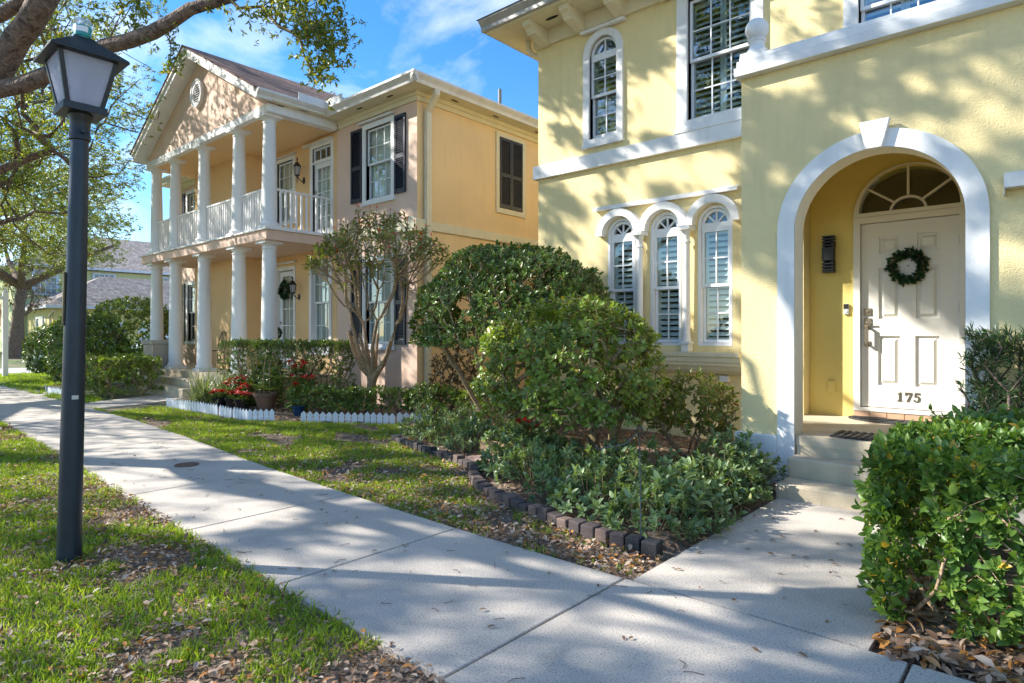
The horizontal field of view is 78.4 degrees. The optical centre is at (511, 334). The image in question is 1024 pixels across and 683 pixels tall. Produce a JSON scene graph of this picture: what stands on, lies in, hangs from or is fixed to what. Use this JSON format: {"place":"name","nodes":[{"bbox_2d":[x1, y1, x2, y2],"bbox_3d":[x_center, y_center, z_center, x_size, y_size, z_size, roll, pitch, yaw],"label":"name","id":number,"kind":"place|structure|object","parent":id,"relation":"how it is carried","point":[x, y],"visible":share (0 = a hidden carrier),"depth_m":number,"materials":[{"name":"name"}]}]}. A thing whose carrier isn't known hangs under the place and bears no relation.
{"place":"outdoors","nodes":[
{"label":"outdoors","id":0,"kind":"place"},
{"bbox_2d":[0,237,169,352],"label":"house","id":1,"kind":"structure","parent":0,"point":[132,278],"depth_m":49.08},
{"bbox_2d":[32,269,58,294],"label":"window","id":2,"kind":"structure","parent":1,"relation":"in","point":[50,288],"depth_m":49.19,"materials":[{"name":"white paint"}]},
{"bbox_2d":[0,419,382,682],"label":"grass","id":3,"kind":"structure","parent":0,"point":[184,653],"depth_m":3.25,"materials":[{"name":"plant"}]},
{"bbox_2d":[0,0,537,263],"label":"sky","id":4,"kind":"structure","parent":0,"point":[444,40],"materials":[{"name":"blue"}]},
{"bbox_2d":[0,382,974,682],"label":"sidewalk","id":5,"kind":"structure","parent":0,"point":[562,622],"depth_m":3.43,"materials":[{"name":"concrete"}]},
{"bbox_2d":[85,443,868,656],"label":"fallen leaves","id":6,"kind":"object","parent":5,"relation":"on","point":[757,649],"visible":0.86,"depth_m":3.71,"materials":[{"name":"brown plant"}]},
{"bbox_2d":[0,352,982,682],"bbox_3d":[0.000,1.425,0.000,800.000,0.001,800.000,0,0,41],"label":"ground","id":7,"kind":"structure","parent":0,"point":[360,676],"depth_m":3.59,"materials":[{"name":"plant"}]},
{"bbox_2d":[0,290,7,375],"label":"sign post","id":8,"kind":"object","parent":7,"relation":"on","point":[4,297],"visible":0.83,"depth_m":20.62,"materials":[{"name":"white paint"}]},
{"bbox_2d":[2,262,52,343],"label":"young tree","id":9,"kind":"object","parent":7,"relation":"on","point":[29,309],"visible":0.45,"depth_m":41.17,"materials":[{"name":"green plant"}]},
{"bbox_2d":[21,323,94,375],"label":"round bush","id":10,"kind":"object","parent":7,"relation":"on","point":[38,334],"visible":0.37,"depth_m":18.76,"materials":[{"name":"green plant"}]},
{"bbox_2d":[0,372,124,402],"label":"grass","id":11,"kind":"structure","parent":7,"relation":"on","point":[20,381],"depth_m":17.59,"materials":[{"name":"plant"}]},
{"bbox_2d":[0,131,142,358],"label":"oak tree","id":12,"kind":"object","parent":7,"relation":"on","point":[19,282],"visible":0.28,"depth_m":37.12,"materials":[{"name":"green plant"}]},
{"bbox_2d":[0,70,145,278],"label":"oak tree","id":13,"kind":"object","parent":7,"relation":"on","point":[14,216],"visible":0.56,"depth_m":20.86,"materials":[{"name":"green plant"}]},
{"bbox_2d":[33,17,129,566],"bbox_3d":[-2.682,-0.259,3.912,0.412,3.407,0.412,0,0,41],"label":"street lamp","id":14,"kind":"object","parent":7,"relation":"on","point":[83,69],"visible":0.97,"depth_m":3.86,"materials":[{"name":"black metal"}]},
{"bbox_2d":[0,0,167,223],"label":"oak tree","id":15,"kind":"object","parent":7,"relation":"on","point":[16,162],"visible":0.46,"depth_m":15.77,"materials":[{"name":"green plant"}]},
{"bbox_2d":[42,309,130,384],"bbox_3d":[-11.742,0.339,17.340,2.828,2.113,1.948,0,0,41],"label":"round bush","id":16,"kind":"object","parent":7,"relation":"on","point":[54,369],"visible":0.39,"depth_m":16.72,"materials":[{"name":"green plant"}]},
{"bbox_2d":[85,352,164,397],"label":"clipped hedge","id":17,"kind":"object","parent":7,"relation":"on","point":[99,381],"visible":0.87,"depth_m":14.12,"materials":[{"name":"green plant"}]},
{"bbox_2d":[86,294,168,382],"bbox_3d":[-10.922,0.111,18.081,2.880,2.569,2.343,0,0,41],"label":"round bush","id":18,"kind":"object","parent":7,"relation":"on","point":[124,304],"visible":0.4,"depth_m":17.35,"materials":[{"name":"green plant"}]},
{"bbox_2d":[85,394,178,408],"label":"porch walk","id":19,"kind":"structure","parent":7,"relation":"on","point":[133,401],"depth_m":13.07,"materials":[{"name":"concrete"}]},
{"bbox_2d":[0,0,367,110],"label":"oak tree","id":20,"kind":"object","parent":7,"relation":"on","point":[22,31],"visible":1,"depth_m":6.18,"materials":[{"name":"green plant"}]},
{"bbox_2d":[247,409,274,420],"bbox_3d":[-4.131,1.320,10.326,0.484,0.195,0.022,-2,-4,11],"label":"picket edging","id":21,"kind":"object","parent":7,"relation":"on","point":[268,415],"visible":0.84,"depth_m":10.32,"materials":[{"name":"plastic"}]},
{"bbox_2d":[177,398,439,423],"bbox_3d":[-4.061,1.410,12.071,6.720,0.090,3.000,0,0,41],"label":"flower bed","id":22,"kind":"object","parent":7,"relation":"on","point":[281,407],"visible":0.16,"depth_m":11.19,"materials":[{"name":"soil"}]},
{"bbox_2d":[162,364,225,404],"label":"grass clump","id":23,"kind":"object","parent":22,"relation":"on","point":[199,391],"visible":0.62,"depth_m":12.13,"materials":[{"name":"plant"}]},
{"bbox_2d":[186,368,244,404],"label":"grass clump","id":24,"kind":"object","parent":22,"relation":"on","point":[221,385],"visible":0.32,"depth_m":12.04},
{"bbox_2d":[252,392,278,410],"bbox_3d":[-4.515,1.230,11.498,0.450,0.330,0.450,0,0,41],"label":"flower pot","id":25,"kind":"object","parent":22,"relation":"on","point":[265,401],"visible":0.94,"depth_m":11.36,"materials":[{"name":"ceramic"}]},
{"bbox_2d":[242,347,289,393],"bbox_3d":[-4.493,0.677,11.489,0.895,0.896,0.911,0,0,41],"label":"potted sapling","id":26,"kind":"object","parent":25,"relation":"in","point":[263,388],"visible":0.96,"depth_m":11.48,"materials":[{"name":"green plant"}]},
{"bbox_2d":[247,363,285,392],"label":"shrub","id":27,"kind":"object","parent":22,"relation":"on","point":[276,380],"visible":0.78,"depth_m":11.74,"materials":[{"name":"green plant"}]},
{"bbox_2d":[216,337,357,409],"bbox_3d":[-4.379,0.718,11.988,3.421,1.355,0.763,0,0,30],"label":"clipped hedge","id":28,"kind":"object","parent":22,"relation":"on","point":[241,344],"visible":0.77,"depth_m":11.72,"materials":[{"name":"green plant"}]},
{"bbox_2d":[286,357,313,403],"bbox_3d":[-3.865,0.906,11.395,0.544,0.980,0.392,0,0,-3],"label":"poinsettia","id":29,"kind":"object","parent":22,"relation":"on","point":[294,366],"visible":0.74,"depth_m":11.38,"materials":[{"name":"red plant"}]},
{"bbox_2d":[289,373,318,411],"bbox_3d":[-3.710,1.046,11.194,0.559,0.703,0.740,0,0,-13],"label":"poinsettia","id":30,"kind":"object","parent":22,"relation":"on","point":[295,383],"visible":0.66,"depth_m":11.17,"materials":[{"name":"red plant"}]},
{"bbox_2d":[283,384,414,413],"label":"hedge","id":31,"kind":"object","parent":22,"relation":"on","point":[357,395],"visible":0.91,"depth_m":10.73,"materials":[{"name":"green plant"}]},
{"bbox_2d":[301,203,449,412],"bbox_3d":[-2.397,-0.440,11.055,3.308,3.770,2.107,0,0,41],"label":"jatropha tree","id":32,"kind":"object","parent":22,"relation":"on","point":[368,367],"visible":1,"depth_m":10.98,"materials":[{"name":"green plant"}]},
{"bbox_2d":[301,411,331,421],"bbox_3d":[-3.159,1.337,10.135,0.499,0.195,0.022,2,3,0],"label":"picket edging","id":33,"kind":"object","parent":7,"relation":"on","point":[316,415],"visible":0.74,"depth_m":10.13,"materials":[{"name":"plastic"}]},
{"bbox_2d":[129,45,537,407],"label":"peach house","id":34,"kind":"structure","parent":7,"relation":"on","point":[268,179],"depth_m":13.70,"materials":[{"name":"paint"}]},
{"bbox_2d":[141,340,168,368],"bbox_3d":[-9.219,0.510,16.368,0.740,0.730,0.580,0,0,41],"label":"column pedestal","id":35,"kind":"object","parent":34,"relation":"on","point":[155,348],"visible":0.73,"depth_m":16.13,"materials":[{"name":"paint"}]},
{"bbox_2d":[184,281,194,344],"bbox_3d":[-9.523,-0.649,18.929,1.090,1.912,0.265,0,0,41],"label":"window","id":36,"kind":"structure","parent":34,"relation":"in","point":[191,283],"depth_m":19.16,"materials":[{"name":"white glass"}]},
{"bbox_2d":[277,279,289,299],"bbox_3d":[-5.528,-1.091,15.260,0.546,0.538,0.219,0,0,41],"label":"door wreath","id":37,"kind":"object","parent":34,"relation":"attached to","point":[283,283],"depth_m":15.22,"materials":[{"name":"green plant"}]},
{"bbox_2d":[276,154,295,225],"bbox_3d":[-5.474,-3.474,15.348,1.000,1.642,0.265,0,0,41],"label":"door","id":38,"kind":"structure","parent":34,"relation":"in","point":[287,180],"depth_m":15.41,"materials":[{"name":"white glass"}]},
{"bbox_2d":[280,271,292,367],"bbox_3d":[-5.481,-0.355,15.303,0.740,2.360,0.180,0,0,41],"label":"door","id":39,"kind":"structure","parent":34,"relation":"in","point":[288,275],"depth_m":15.43,"materials":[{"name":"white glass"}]},
{"bbox_2d":[307,258,332,354],"bbox_3d":[-4.291,-0.624,14.301,0.960,2.162,0.265,0,0,41],"label":"window","id":40,"kind":"structure","parent":34,"relation":"in","point":[320,294],"depth_m":14.47,"materials":[{"name":"white glass"}]},
{"bbox_2d":[313,161,329,233],"bbox_3d":[-4.282,-3.035,14.243,0.760,1.740,0.180,0,0,41],"label":"door","id":41,"kind":"structure","parent":34,"relation":"in","point":[322,177],"depth_m":14.36,"materials":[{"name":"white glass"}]},
{"bbox_2d":[360,114,395,206],"bbox_3d":[-2.675,-3.519,12.871,1.105,1.692,0.265,0,0,41],"label":"window","id":42,"kind":"structure","parent":34,"relation":"in","point":[381,169],"depth_m":12.96,"materials":[{"name":"white plastic"}]},
{"bbox_2d":[360,254,395,349],"bbox_3d":[-2.675,-0.649,12.871,1.105,1.912,0.265,0,0,41],"label":"window","id":43,"kind":"structure","parent":34,"relation":"in","point":[385,329],"depth_m":12.96,"materials":[{"name":"white plastic"}]},
{"bbox_2d":[496,131,525,217],"bbox_3d":[-0.019,-3.550,14.030,0.031,1.770,0.990,0,0,41],"label":"blind window frame","id":44,"kind":"structure","parent":34,"relation":"in","point":[499,210],"depth_m":13.89,"materials":[{"name":"paint"}]},
{"bbox_2d":[332,411,363,422],"bbox_3d":[-2.633,1.338,10.084,0.499,0.195,0.022,2,4,1],"label":"picket edging","id":45,"kind":"object","parent":7,"relation":"on","point":[348,415],"visible":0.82,"depth_m":10.07,"materials":[{"name":"plastic"}]},
{"bbox_2d":[0,423,703,682],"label":"fallen leaves","id":46,"kind":"object","parent":7,"relation":"on","point":[244,643],"depth_m":3.20,"materials":[{"name":"plant"}]},
{"bbox_2d":[364,412,394,423],"bbox_3d":[-2.110,1.337,10.013,0.499,0.195,0.022,2,5,7],"label":"picket edging","id":47,"kind":"object","parent":7,"relation":"on","point":[379,416],"visible":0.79,"depth_m":10.00,"materials":[{"name":"plastic"}]},
{"bbox_2d":[108,406,662,577],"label":"fallen leaves","id":48,"kind":"object","parent":7,"relation":"on","point":[586,552],"visible":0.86,"depth_m":5.20,"materials":[{"name":"brown plant"}]},
{"bbox_2d":[537,505,555,525],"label":"edging block","id":49,"kind":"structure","parent":7,"relation":"on","point":[543,511],"depth_m":4.70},
{"bbox_2d":[556,516,572,533],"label":"edging block","id":50,"kind":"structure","parent":7,"relation":"on","point":[563,522],"depth_m":4.50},
{"bbox_2d":[569,517,587,538],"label":"edging block","id":51,"kind":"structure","parent":7,"relation":"on","point":[576,523],"depth_m":4.40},
{"bbox_2d":[399,411,775,549],"bbox_3d":[-0.028,1.410,7.876,6.720,0.090,4.320,0,0,41],"label":"flower bed","id":52,"kind":"object","parent":7,"relation":"on","point":[669,544],"visible":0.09,"depth_m":5.86,"materials":[{"name":"soil"}]},
{"bbox_2d":[397,402,445,437],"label":"shrub","id":53,"kind":"object","parent":52,"relation":"on","point":[408,429],"visible":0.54,"depth_m":8.42,"materials":[{"name":"green plant"}]},
{"bbox_2d":[408,407,454,442],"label":"shrub","id":54,"kind":"object","parent":52,"relation":"on","point":[425,424],"visible":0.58,"depth_m":8.15,"materials":[{"name":"green plant"}]},
{"bbox_2d":[403,382,466,413],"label":"shrub","id":55,"kind":"object","parent":52,"relation":"on","point":[427,397],"visible":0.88,"depth_m":10.41,"materials":[{"name":"green plant"}]},
{"bbox_2d":[422,409,477,449],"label":"shrub","id":56,"kind":"object","parent":52,"relation":"on","point":[436,437],"visible":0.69,"depth_m":7.79,"materials":[{"name":"green plant"}]},
{"bbox_2d":[434,401,468,429],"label":"shrub","id":57,"kind":"object","parent":52,"relation":"on","point":[457,405],"visible":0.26,"depth_m":8.87,"materials":[{"name":"green plant"}]},
{"bbox_2d":[428,344,482,411],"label":"brown shrub","id":58,"kind":"object","parent":52,"relation":"on","point":[455,379],"visible":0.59,"depth_m":10.88,"materials":[{"name":"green plant"}]},
{"bbox_2d":[445,405,492,434],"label":"shrub","id":59,"kind":"object","parent":52,"relation":"on","point":[460,412],"visible":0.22,"depth_m":8.39,"materials":[{"name":"green plant"}]},
{"bbox_2d":[442,415,498,454],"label":"shrub","id":60,"kind":"object","parent":52,"relation":"on","point":[469,444],"visible":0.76,"depth_m":7.40,"materials":[{"name":"green plant"}]},
{"bbox_2d":[465,409,504,445],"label":"shrub","id":61,"kind":"object","parent":52,"relation":"on","point":[499,421],"visible":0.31,"depth_m":7.92,"materials":[{"name":"green plant"}]},
{"bbox_2d":[456,375,513,417],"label":"shrub","id":62,"kind":"object","parent":52,"relation":"on","point":[466,403],"visible":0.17,"depth_m":10.05,"materials":[{"name":"green plant"}]},
{"bbox_2d":[480,414,540,452],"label":"shrub","id":63,"kind":"object","parent":52,"relation":"on","point":[505,428],"visible":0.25,"depth_m":7.10,"materials":[{"name":"green plant"}]},
{"bbox_2d":[474,433,548,479],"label":"shrub","id":64,"kind":"object","parent":52,"relation":"on","point":[486,465],"visible":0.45,"depth_m":6.09,"materials":[{"name":"green plant"}]},
{"bbox_2d":[407,240,619,427],"bbox_3d":[-0.051,0.007,9.089,3.362,2.776,2.395,0,0,41],"label":"dome shrub","id":65,"kind":"object","parent":52,"relation":"on","point":[449,285],"visible":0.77,"depth_m":8.36,"materials":[{"name":"green plant"}]},
{"bbox_2d":[489,419,554,465],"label":"shrub","id":66,"kind":"object","parent":52,"relation":"on","point":[506,441],"visible":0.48,"depth_m":6.57,"materials":[{"name":"green plant"}]},
{"bbox_2d":[492,432,568,492],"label":"shrub","id":67,"kind":"object","parent":52,"relation":"on","point":[537,449],"visible":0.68,"depth_m":5.59,"materials":[{"name":"green plant"}]},
{"bbox_2d":[480,431,584,458],"bbox_3d":[0.236,1.295,7.208,0.840,0.200,0.890,0,0,41],"label":"planter box","id":68,"kind":"object","parent":52,"relation":"on","point":[580,441],"visible":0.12,"depth_m":7.21,"materials":[{"name":"brown wood"}]},
{"bbox_2d":[504,412,569,448],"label":"shrub","id":69,"kind":"object","parent":52,"relation":"on","point":[539,428],"visible":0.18,"depth_m":6.99,"materials":[{"name":"green plant"}]},
{"bbox_2d":[527,432,586,467],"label":"shrub","id":70,"kind":"object","parent":52,"relation":"on","point":[557,444],"visible":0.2,"depth_m":6.28,"materials":[{"name":"green plant"}]},
{"bbox_2d":[522,445,606,503],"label":"shrub","id":71,"kind":"object","parent":52,"relation":"on","point":[547,467],"visible":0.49,"depth_m":5.17,"materials":[{"name":"green plant"}]},
{"bbox_2d":[471,292,671,459],"bbox_3d":[0.592,0.479,6.598,2.185,1.832,1.804,0,0,41],"label":"round shrub","id":72,"kind":"object","parent":52,"relation":"on","point":[583,405],"visible":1,"depth_m":6.12,"materials":[{"name":"green plant"}]},
{"bbox_2d":[549,442,617,487],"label":"shrub","id":73,"kind":"object","parent":52,"relation":"on","point":[588,448],"visible":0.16,"depth_m":5.71,"materials":[{"name":"green plant"}]},
{"bbox_2d":[546,460,637,524],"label":"shrub","id":74,"kind":"object","parent":52,"relation":"on","point":[586,499],"visible":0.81,"depth_m":4.76,"materials":[{"name":"green plant"}]},
{"bbox_2d":[583,438,652,480],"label":"shrub","id":75,"kind":"object","parent":52,"relation":"on","point":[617,449],"visible":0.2,"depth_m":5.95,"materials":[{"name":"green plant"}]},
{"bbox_2d":[581,445,663,505],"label":"shrub","id":76,"kind":"object","parent":52,"relation":"on","point":[613,467],"visible":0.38,"depth_m":5.20,"materials":[{"name":"green plant"}]},
{"bbox_2d":[619,434,686,483],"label":"shrub","id":77,"kind":"object","parent":52,"relation":"on","point":[658,462],"visible":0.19,"depth_m":5.58,"materials":[{"name":"green plant"}]},
{"bbox_2d":[600,476,708,541],"bbox_3d":[0.996,1.214,4.400,0.778,0.426,0.755,0,0,41],"label":"shrub","id":78,"kind":"object","parent":52,"relation":"on","point":[624,512],"visible":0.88,"depth_m":4.34,"materials":[{"name":"green plant"}]},
{"bbox_2d":[624,455,712,522],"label":"shrub","id":79,"kind":"object","parent":52,"relation":"on","point":[649,474],"visible":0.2,"depth_m":4.82,"materials":[{"name":"green plant"}]},
{"bbox_2d":[638,464,736,535],"bbox_3d":[1.228,1.188,4.570,0.772,0.482,0.704,0,0,41],"label":"shrub","id":80,"kind":"object","parent":52,"relation":"on","point":[717,507],"visible":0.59,"depth_m":4.45,"materials":[{"name":"green plant"}]},
{"bbox_2d":[644,366,740,458],"bbox_3d":[1.979,0.871,6.970,1.132,1.048,1.071,0,0,41],"label":"loose shrub","id":81,"kind":"object","parent":52,"relation":"on","point":[677,419],"visible":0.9,"depth_m":6.76,"materials":[{"name":"green plant"}]},
{"bbox_2d":[662,452,749,508],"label":"shrub","id":82,"kind":"object","parent":52,"relation":"on","point":[712,466],"visible":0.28,"depth_m":5.12,"materials":[{"name":"green plant"}]},
{"bbox_2d":[669,471,752,520],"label":"shrub","id":83,"kind":"object","parent":52,"relation":"on","point":[729,494],"visible":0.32,"depth_m":4.76,"materials":[{"name":"green plant"}]},
{"bbox_2d":[687,427,762,487],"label":"shrub","id":84,"kind":"object","parent":52,"relation":"on","point":[712,440],"visible":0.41,"depth_m":5.49,"materials":[{"name":"green plant"}]},
{"bbox_2d":[690,424,776,479],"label":"shrub","id":85,"kind":"object","parent":52,"relation":"on","point":[727,435],"visible":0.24,"depth_m":5.85,"materials":[{"name":"green plant"}]},
{"bbox_2d":[702,457,775,506],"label":"shrub","id":86,"kind":"object","parent":52,"relation":"on","point":[758,492],"visible":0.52,"depth_m":5.12,"materials":[{"name":"green plant"}]},
{"bbox_2d":[719,437,788,492],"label":"shrub","id":87,"kind":"object","parent":52,"relation":"on","point":[764,459],"visible":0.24,"depth_m":5.46,"materials":[{"name":"green plant"}]},
{"bbox_2d":[400,411,777,548],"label":"fallen leaves","id":88,"kind":"object","parent":7,"relation":"on","point":[574,515],"visible":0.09,"depth_m":7.46,"materials":[{"name":"brown plant"}]},
{"bbox_2d":[580,521,601,540],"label":"edging block","id":89,"kind":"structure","parent":7,"relation":"on","point":[588,528],"depth_m":4.32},
{"bbox_2d":[595,527,613,547],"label":"edging block","id":90,"kind":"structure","parent":7,"relation":"on","point":[602,534],"depth_m":4.22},
{"bbox_2d":[609,530,628,551],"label":"edging block","id":91,"kind":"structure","parent":7,"relation":"on","point":[617,537],"depth_m":4.14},
{"bbox_2d":[596,427,642,537],"bbox_3d":[0.697,1.046,4.063,0.307,0.899,0.013,0,0,0],"label":"flag hook","id":92,"kind":"object","parent":7,"relation":"on","point":[639,467],"visible":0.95,"depth_m":4.06,"materials":[{"name":"grey metal"}]},
{"bbox_2d":[625,534,644,555],"bbox_3d":[0.804,1.379,4.095,0.103,0.126,0.090,-1,0,39],"label":"edging block","id":93,"kind":"object","parent":7,"relation":"on","point":[634,540],"depth_m":4.06,"materials":[{"name":"concrete"}]},
{"bbox_2d":[641,537,662,560],"bbox_3d":[0.895,1.375,4.013,0.110,0.124,0.102,3,5,36],"label":"edging block","id":94,"kind":"object","parent":7,"relation":"on","point":[652,547],"depth_m":3.98,"materials":[{"name":"concrete"}]},
{"bbox_2d":[476,0,1023,523],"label":"yellow house","id":95,"kind":"structure","parent":7,"relation":"on","point":[746,198],"depth_m":6.85,"materials":[{"name":"paint"}]},
{"bbox_2d":[582,27,623,149],"bbox_3d":[1.417,-3.726,9.502,0.720,1.759,0.230,0,0,41],"label":"window","id":96,"kind":"structure","parent":95,"relation":"in","point":[616,54],"depth_m":9.53,"materials":[{"name":"white plastic"}]},
{"bbox_2d":[608,218,635,344],"bbox_3d":[1.671,-0.780,9.314,0.470,1.860,0.174,0,0,41],"label":"window","id":97,"kind":"structure","parent":95,"relation":"in","point":[614,239],"depth_m":9.35,"materials":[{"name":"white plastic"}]},
{"bbox_2d":[651,212,680,344],"bbox_3d":[2.207,-0.780,8.840,0.470,1.860,0.174,0,0,41],"label":"window","id":98,"kind":"structure","parent":95,"relation":"in","point":[658,235],"depth_m":8.89,"materials":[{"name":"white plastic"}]},
{"bbox_2d":[698,205,731,345],"bbox_3d":[2.742,-0.780,8.367,0.470,1.860,0.174,0,0,41],"label":"window","id":99,"kind":"structure","parent":95,"relation":"in","point":[705,229],"depth_m":8.41,"materials":[{"name":"white plastic"}]},
{"bbox_2d":[674,0,763,134],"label":"window","id":100,"kind":"structure","parent":95,"relation":"in","point":[725,115],"depth_m":8.47,"materials":[{"name":"white plastic"}]},
{"bbox_2d":[830,430,886,440],"bbox_3d":[3.308,0.913,5.512,0.850,0.020,0.400,0,0,41],"label":"step mat","id":101,"kind":"object","parent":95,"relation":"on","point":[857,435],"visible":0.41,"depth_m":5.63,"materials":[{"name":"rubber"}]},
{"bbox_2d":[843,0,923,27],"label":"window","id":102,"kind":"structure","parent":95,"relation":"in","point":[851,12],"depth_m":7.16,"materials":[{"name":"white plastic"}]},
{"bbox_2d":[848,415,930,424],"bbox_3d":[4.072,0.911,6.520,1.120,0.024,0.363,0,0,41],"label":"door mat","id":103,"kind":"object","parent":95,"relation":"attached to","point":[882,420],"depth_m":6.64,"materials":[{"name":"rubber"}]},
{"bbox_2d":[861,215,958,411],"bbox_3d":[4.232,-0.213,6.690,0.915,2.020,0.110,0,0,41],"label":"door","id":104,"kind":"structure","parent":95,"relation":"in","point":[910,332],"depth_m":6.69,"materials":[{"name":"white wood"}]},
{"bbox_2d":[884,246,930,286],"bbox_3d":[4.188,-0.718,6.666,0.445,0.448,0.150,0,0,41],"label":"door wreath","id":105,"kind":"object","parent":104,"relation":"attached to","point":[917,257],"depth_m":6.65,"materials":[{"name":"green plant"}]},
{"bbox_2d":[633,498,939,650],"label":"front walk","id":106,"kind":"structure","parent":7,"relation":"on","point":[814,592],"depth_m":3.68,"materials":[{"name":"concrete"}]},
{"bbox_2d":[870,576,1023,682],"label":"fallen leaves","id":107,"kind":"object","parent":7,"relation":"on","point":[892,653],"visible":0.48,"depth_m":2.74,"materials":[{"name":"brown plant"}]},
{"bbox_2d":[888,525,1023,677],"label":"hedge bed","id":108,"kind":"object","parent":7,"relation":"on","point":[1011,573],"visible":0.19,"depth_m":2.84,"materials":[{"name":"soil"}]},
{"bbox_2d":[851,403,1023,645],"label":"hedge","id":109,"kind":"object","parent":108,"relation":"on","point":[921,474],"visible":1,"depth_m":2.87,"materials":[{"name":"green plant"}]},
{"bbox_2d":[953,320,1023,511],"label":"podocarpus hedge","id":110,"kind":"object","parent":108,"relation":"on","point":[995,348],"visible":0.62,"depth_m":4.51,"materials":[{"name":"green plant"}]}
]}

